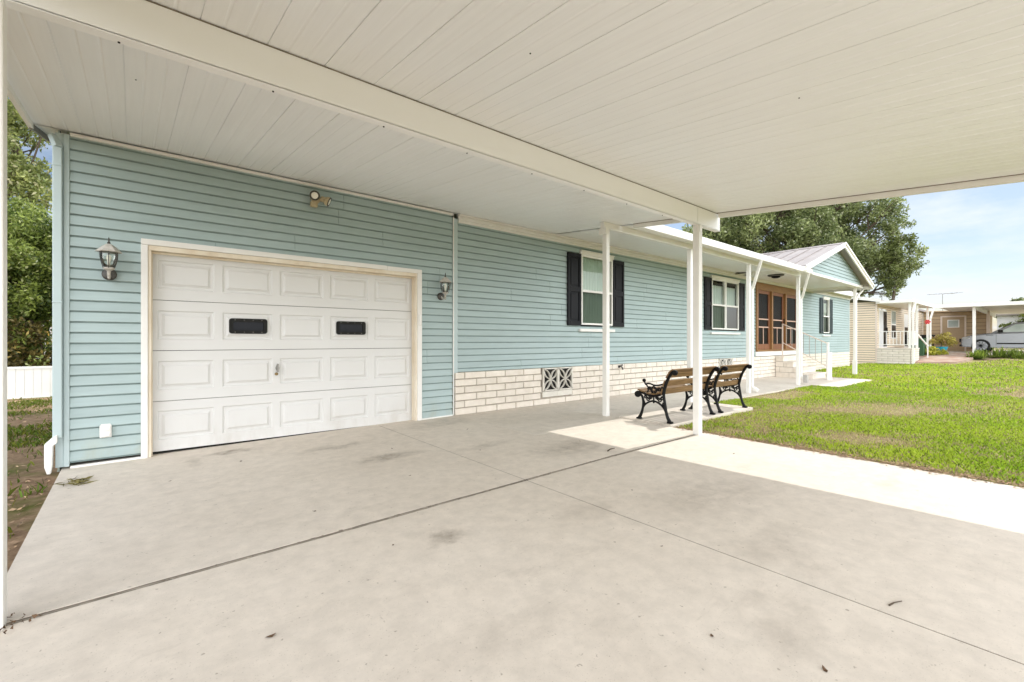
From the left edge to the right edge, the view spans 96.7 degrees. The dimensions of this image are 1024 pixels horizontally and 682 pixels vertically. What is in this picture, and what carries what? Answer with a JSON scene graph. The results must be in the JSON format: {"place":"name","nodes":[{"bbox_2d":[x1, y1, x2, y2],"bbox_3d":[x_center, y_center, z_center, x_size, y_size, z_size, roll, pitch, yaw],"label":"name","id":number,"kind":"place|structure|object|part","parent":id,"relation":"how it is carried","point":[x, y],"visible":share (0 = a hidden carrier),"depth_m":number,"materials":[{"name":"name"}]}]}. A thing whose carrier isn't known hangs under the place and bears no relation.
{"place":"outdoors","nodes":[
{"label":"outdoors","id":0,"kind":"place"},
{"bbox_2d":[7,396,51,538],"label":"yard grass","id":1,"kind":"structure","parent":0,"point":[26,432],"depth_m":6.25,"materials":[{"name":"green plant"}]},
{"bbox_2d":[7,397,70,572],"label":"yard soil","id":2,"kind":"structure","parent":0,"point":[37,472],"depth_m":4.13,"materials":[{"name":"brown soil"}]},
{"bbox_2d":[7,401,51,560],"bbox_3d":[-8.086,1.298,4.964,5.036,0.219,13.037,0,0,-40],"label":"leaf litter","id":3,"kind":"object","parent":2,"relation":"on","point":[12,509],"visible":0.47,"depth_m":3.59,"materials":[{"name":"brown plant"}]},
{"bbox_2d":[7,195,51,366],"bbox_3d":[-14.004,-1.201,12.732,7.274,6.234,5.475,0,0,-40],"label":"leafy tree","id":4,"kind":"object","parent":2,"relation":"on","point":[29,262],"visible":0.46,"depth_m":12.45,"materials":[{"name":"green plant"}]},
{"bbox_2d":[7,366,51,398],"bbox_3d":[-13.490,1.143,10.232,12.534,1.169,0.140,0,0,-40],"label":"vinyl fence","id":5,"kind":"object","parent":2,"relation":"on","point":[30,382],"visible":0.08,"depth_m":11.39,"materials":[{"name":"white plastic"}]},
{"bbox_2d":[7,315,51,366],"bbox_3d":[-13.419,0.616,11.634,1.578,2.572,3.090,0,0,44],"label":"shrub","id":6,"kind":"object","parent":2,"relation":"on","point":[11,362],"visible":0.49,"depth_m":12.07,"materials":[{"name":"green plant"}]},
{"bbox_2d":[71,391,452,463],"bbox_3d":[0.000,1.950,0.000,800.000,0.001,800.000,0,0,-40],"label":"ground","id":7,"kind":"structure","parent":0,"point":[131,455],"depth_m":7.62,"materials":[{"name":"grey concrete"}]},
{"bbox_2d":[7,96,51,216],"bbox_3d":[-20.494,-4.679,18.769,7.439,13.214,6.823,0,0,19],"label":"tall tree","id":8,"kind":"object","parent":7,"relation":"on","point":[24,175],"visible":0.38,"depth_m":17.89,"materials":[{"name":"green plant"}]},
{"bbox_2d":[993,297,1023,318],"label":"round tree","id":9,"kind":"object","parent":7,"relation":"on","point":[1020,299],"visible":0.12,"depth_m":41.19,"materials":[{"name":"green plant"}]},
{"bbox_2d":[996,313,1023,329],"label":"pale building","id":10,"kind":"structure","parent":7,"relation":"on","point":[1004,318],"depth_m":41.99,"materials":[{"name":"metal"}]},
{"bbox_2d":[0,415,1023,681],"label":"driveway","id":11,"kind":"structure","parent":0,"point":[530,581],"depth_m":2.49,"materials":[{"name":"concrete"}]},
{"bbox_2d":[0,612,44,633],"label":"dead leaves","id":12,"kind":"object","parent":11,"relation":"on","point":[33,616],"visible":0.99,"depth_m":2.00,"materials":[{"name":"brown plant"}]},
{"bbox_2d":[53,476,97,488],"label":"grass clippings","id":13,"kind":"object","parent":11,"relation":"on","point":[77,481],"depth_m":3.88,"materials":[{"name":"green plant"}]},
{"bbox_2d":[28,124,453,474],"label":"garage","id":14,"kind":"structure","parent":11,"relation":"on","point":[227,305],"depth_m":5.17,"materials":[{"name":"blue plastic"}]},
{"bbox_2d":[95,237,121,279],"bbox_3d":[-3.893,-0.796,4.396,0.200,0.402,0.222,0,0,-40],"label":"wall lantern","id":15,"kind":"object","parent":14,"relation":"attached to","point":[108,272],"depth_m":4.37,"materials":[{"name":"grey metal"}]},
{"bbox_2d":[153,254,411,453],"bbox_3d":[-2.628,0.100,5.736,3.045,2.200,0.105,0,0,-40],"label":"garage door","id":16,"kind":"structure","parent":14,"relation":"in","point":[243,352],"depth_m":5.51,"materials":[{"name":"white metal"}]},
{"bbox_2d":[310,190,331,207],"bbox_3d":[-2.391,-1.756,5.677,0.274,0.183,0.179,0,0,-40],"label":"flood light","id":17,"kind":"object","parent":14,"relation":"attached to","point":[316,199],"visible":1,"depth_m":5.64,"materials":[{"name":"plastic"}]},
{"bbox_2d":[437,273,450,299],"bbox_3d":[-1.009,-0.816,6.803,0.200,0.402,0.222,0,0,-40],"label":"wall lantern","id":18,"kind":"object","parent":14,"relation":"attached to","point":[442,295],"depth_m":6.79,"materials":[{"name":"grey metal"}]},
{"bbox_2d":[0,0,1023,629],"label":"carport","id":19,"kind":"object","parent":11,"relation":"on","point":[556,116],"visible":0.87,"depth_m":3.02,"materials":[{"name":"white metal"}]},
{"bbox_2d":[5,426,1023,664],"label":"joint filler","id":20,"kind":"object","parent":11,"relation":"on","point":[168,579],"visible":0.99,"depth_m":2.65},
{"bbox_2d":[7,97,1023,331],"label":"sky","id":21,"kind":"structure","parent":0,"point":[974,237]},
{"bbox_2d":[457,377,871,434],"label":"walkway","id":22,"kind":"structure","parent":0,"point":[546,418],"depth_m":7.79,"materials":[{"name":"concrete"}]},
{"bbox_2d":[557,222,874,415],"bbox_3d":[5.531,-0.886,13.337,14.375,4.239,5.210,0,0,-40],"label":"covered porch","id":23,"kind":"object","parent":22,"relation":"on","point":[836,267],"visible":0.91,"depth_m":10.42,"materials":[{"name":"white metal"}]},
{"bbox_2d":[768,274,783,277],"bbox_3d":[7.608,-1.858,13.123,0.420,0.105,0.420,0,0,-40],"label":"ceiling light","id":24,"kind":"object","parent":23,"relation":"attached to","point":[775,275],"visible":0.98,"depth_m":13.02,"materials":[{"name":"brown metal"}]},
{"bbox_2d":[775,324,831,379],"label":"entry steps","id":25,"kind":"structure","parent":22,"relation":"on","point":[785,365],"depth_m":14.68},
{"bbox_2d":[452,348,1023,486],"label":"lawn","id":26,"kind":"structure","parent":0,"point":[874,409],"depth_m":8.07,"materials":[{"name":"green plant"}]},
{"bbox_2d":[444,211,859,414],"bbox_3d":[4.363,-0.961,17.292,21.260,4.578,9.640,0,0,-40],"label":"mobile home","id":27,"kind":"object","parent":26,"relation":"on","point":[524,299],"visible":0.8,"depth_m":9.01,"materials":[{"name":"blue plastic"}]},
{"bbox_2d":[567,250,623,331],"bbox_3d":[1.488,-0.980,9.497,1.745,1.590,0.825,0,0,-40],"label":"window","id":28,"kind":"structure","parent":27,"relation":"in","point":[585,268],"depth_m":9.17,"materials":[{"name":"white plastic"}]},
{"bbox_2d":[704,275,744,334],"bbox_3d":[5.760,-0.980,13.063,2.385,1.590,0.825,0,0,-40],"label":"window","id":29,"kind":"structure","parent":27,"relation":"in","point":[724,298],"depth_m":12.78,"materials":[{"name":"white plastic"}]},
{"bbox_2d":[773,292,784,348],"bbox_3d":[8.842,-0.665,15.141,1.050,1.860,0.082,0,0,-40],"label":"screen door","id":30,"kind":"structure","parent":27,"relation":"in","point":[778,299],"depth_m":15.25,"materials":[{"name":"brown wood"}]},
{"bbox_2d":[820,296,832,335],"bbox_3d":[12.426,-0.980,18.626,1.520,1.590,0.825,0,0,-40],"label":"window","id":31,"kind":"structure","parent":27,"relation":"in","point":[826,305],"depth_m":18.50,"materials":[{"name":"white plastic"}]},
{"bbox_2d":[619,402,752,426],"bbox_3d":[2.931,1.207,7.468,2.630,0.110,0.870,0,0,-40],"label":"bench pad","id":32,"kind":"object","parent":26,"relation":"on","point":[677,416],"visible":0.53,"depth_m":7.17,"materials":[{"name":"concrete"}]},
{"bbox_2d":[635,366,719,423],"bbox_3d":[2.543,0.775,6.964,1.295,0.767,0.697,0,0,-40],"label":"park bench","id":33,"kind":"object","parent":32,"relation":"on","point":[668,386],"visible":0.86,"depth_m":6.71,"materials":[{"name":"black metal"}]},
{"bbox_2d":[688,364,751,412],"bbox_3d":[3.565,0.775,7.816,0.955,0.767,0.697,0,0,-40],"label":"park bench","id":34,"kind":"object","parent":32,"relation":"on","point":[714,382],"visible":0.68,"depth_m":7.72,"materials":[{"name":"black metal"}]},
{"bbox_2d":[682,196,929,299],"bbox_3d":[22.370,-6.277,38.448,20.391,15.255,12.574,0,0,2],"label":"oak tree","id":35,"kind":"object","parent":26,"relation":"on","point":[809,227],"visible":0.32,"depth_m":35.10,"materials":[{"name":"green plant"}]},
{"bbox_2d":[674,426,1023,487],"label":"lawn litter","id":36,"kind":"object","parent":26,"relation":"on","point":[869,459],"visible":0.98,"depth_m":4.65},
{"bbox_2d":[850,297,925,363],"bbox_3d":[21.004,-0.810,30.791,16.290,4.420,9.400,0,0,-40],"label":"beige home","id":37,"kind":"object","parent":26,"relation":"on","point":[872,319],"visible":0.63,"depth_m":22.84,"materials":[{"name":"plastic"}]},
{"bbox_2d":[878,310,887,347],"bbox_3d":[18.822,-0.610,23.073,1.630,1.900,0.095,0,0,-40],"label":"sliding door","id":38,"kind":"structure","parent":37,"relation":"in","point":[882,315],"depth_m":22.96,"materials":[{"name":"white plastic"}]},
{"bbox_2d":[891,310,895,338],"bbox_3d":[20.568,-0.880,24.555,1.050,1.520,0.056,0,0,-40],"label":"window","id":39,"kind":"structure","parent":37,"relation":"in","point":[893,313],"depth_m":24.48,"materials":[{"name":"white plastic"}]},
{"bbox_2d":[904,314,907,347],"bbox_3d":[23.006,-0.575,26.590,1.000,1.950,0.056,0,0,-40],"label":"window","id":40,"kind":"structure","parent":37,"relation":"in","point":[905,315],"depth_m":26.44,"materials":[{"name":"white plastic"}]},
{"bbox_2d":[869,229,919,299],"bbox_3d":[27.122,-3.328,32.264,3.402,9.273,2.767,0,0,-40],"label":"young tree","id":41,"kind":"object","parent":26,"relation":"on","point":[893,261],"visible":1,"depth_m":32.05,"materials":[{"name":"green plant"}]},
{"bbox_2d":[876,299,934,363],"bbox_3d":[20.379,-0.244,23.400,5.720,3.432,1.507,0,0,-40],"label":"beige home porch","id":42,"kind":"object","parent":26,"relation":"on","point":[909,355],"visible":0.73,"depth_m":21.92,"materials":[{"name":"concrete"}]},
{"bbox_2d":[925,306,930,323],"bbox_3d":[21.098,-1.329,23.106,0.026,0.943,0.260,0,0,-40],"label":"wind spinner","id":43,"kind":"object","parent":42,"relation":"hanging from","point":[928,321],"visible":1,"depth_m":23.10,"materials":[{"name":"red plastic"}]},
{"bbox_2d":[925,346,948,354],"bbox_3d":[22.126,0.730,23.838,1.176,0.941,0.782,0,0,-9],"label":"yellow shrub","id":44,"kind":"object","parent":26,"relation":"on","point":[933,350],"visible":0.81,"depth_m":23.75,"materials":[{"name":"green plant"}]},
{"bbox_2d":[975,356,1021,360],"bbox_3d":[24.285,0.800,21.279,2.342,0.200,3.550,0,0,-40],"label":"flower bed","id":45,"kind":"object","parent":26,"relation":"on","point":[993,358],"visible":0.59,"depth_m":21.89,"materials":[{"name":"green plant"}]},
{"bbox_2d":[964,350,988,358],"bbox_3d":[22.531,0.633,22.219,1.091,0.557,1.273,0,0,-40],"label":"strappy plant","id":46,"kind":"object","parent":45,"relation":"on","point":[976,355],"visible":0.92,"depth_m":22.08,"materials":[{"name":"green plant"}]},
{"bbox_2d":[984,346,1013,357],"bbox_3d":[23.616,0.522,22.073,1.271,0.646,1.339,0,0,41],"label":"strappy plant","id":47,"kind":"object","parent":45,"relation":"on","point":[1001,354],"visible":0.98,"depth_m":22.03,"materials":[{"name":"green plant"}]},
{"bbox_2d":[1004,348,1021,355],"bbox_3d":[24.346,0.536,22.018,1.189,0.505,1.132,0,0,-40],"label":"strappy plant","id":48,"kind":"object","parent":45,"relation":"on","point":[1009,350],"visible":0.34,"depth_m":22.13,"materials":[{"name":"green plant"}]},
{"bbox_2d":[1007,351,1023,358],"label":"strappy plant","id":49,"kind":"object","parent":45,"relation":"on","point":[1017,355],"visible":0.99,"depth_m":21.38,"materials":[{"name":"green plant"}]},
{"bbox_2d":[998,314,1023,327],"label":"hedge tree","id":50,"kind":"object","parent":26,"relation":"on","point":[1007,324],"visible":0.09,"depth_m":35.91,"materials":[{"name":"green plant"}]},
{"bbox_2d":[915,352,972,362],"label":"brick patio","id":51,"kind":"structure","parent":0,"point":[953,358],"depth_m":22.27,"materials":[{"name":"pink brick"}]},
{"bbox_2d":[911,338,926,355],"bbox_3d":[21.424,0.350,24.114,0.680,1.000,0.730,0,0,-40],"label":"garbage bin","id":52,"kind":"object","parent":51,"relation":"on","point":[921,345],"visible":0.28,"depth_m":23.77,"materials":[{"name":"green plastic"}]},
{"bbox_3d":[22.881,0.487,24.242,0.540,0.365,0.540,0,0,-40],"label":"flower pot","id":53,"kind":"object","parent":51,"relation":"on","visible":0},
{"bbox_2d":[928,332,958,346],"bbox_3d":[22.887,0.108,24.242,1.176,1.285,1.258,0,0,-40],"label":"croton shrub","id":54,"kind":"object","parent":53,"relation":"in","point":[945,338],"visible":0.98,"depth_m":24.12,"materials":[{"name":"yellow plant"}]},
{"bbox_2d":[948,350,1023,354],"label":"carport floor","id":55,"kind":"structure","parent":0,"point":[971,351],"depth_m":27.31,"materials":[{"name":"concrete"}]},
{"bbox_2d":[922,311,991,350],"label":"carport shed","id":56,"kind":"structure","parent":55,"relation":"on","point":[957,325],"depth_m":28.76,"materials":[{"name":"brown plastic"}]},
{"bbox_2d":[928,292,961,310],"bbox_3d":[28.745,-2.447,30.349,1.564,1.495,1.100,0,0,13],"label":"roof antenna","id":57,"kind":"object","parent":56,"relation":"attached to","point":[942,296],"visible":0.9,"depth_m":30.34,"materials":[{"name":"metal"}]},
{"bbox_2d":[940,315,965,350],"bbox_3d":[27.997,-0.475,28.877,0.085,2.250,1.180,0,0,-40],"label":"door","id":58,"kind":"structure","parent":56,"relation":"in","point":[956,325],"depth_m":28.82,"materials":[{"name":"white plastic"}]},
{"bbox_2d":[935,301,1023,352],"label":"beige home carport","id":59,"kind":"object","parent":55,"relation":"on","point":[1008,307],"visible":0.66,"depth_m":24.40,"materials":[{"name":"white paint"}]},
{"bbox_2d":[959,321,1023,351],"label":"parked car","id":60,"kind":"object","parent":55,"relation":"on","point":[1010,336],"visible":0.83,"depth_m":24.20,"materials":[{"name":"silver metal"}]},
{"bbox_3d":[27.548,-0.697,23.800,1.779,0.450,2.760,0,0,-40],"label":"side window","id":61,"kind":"part","parent":60,"relation":"part of","materials":[{"name":"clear glass"}]}
]}

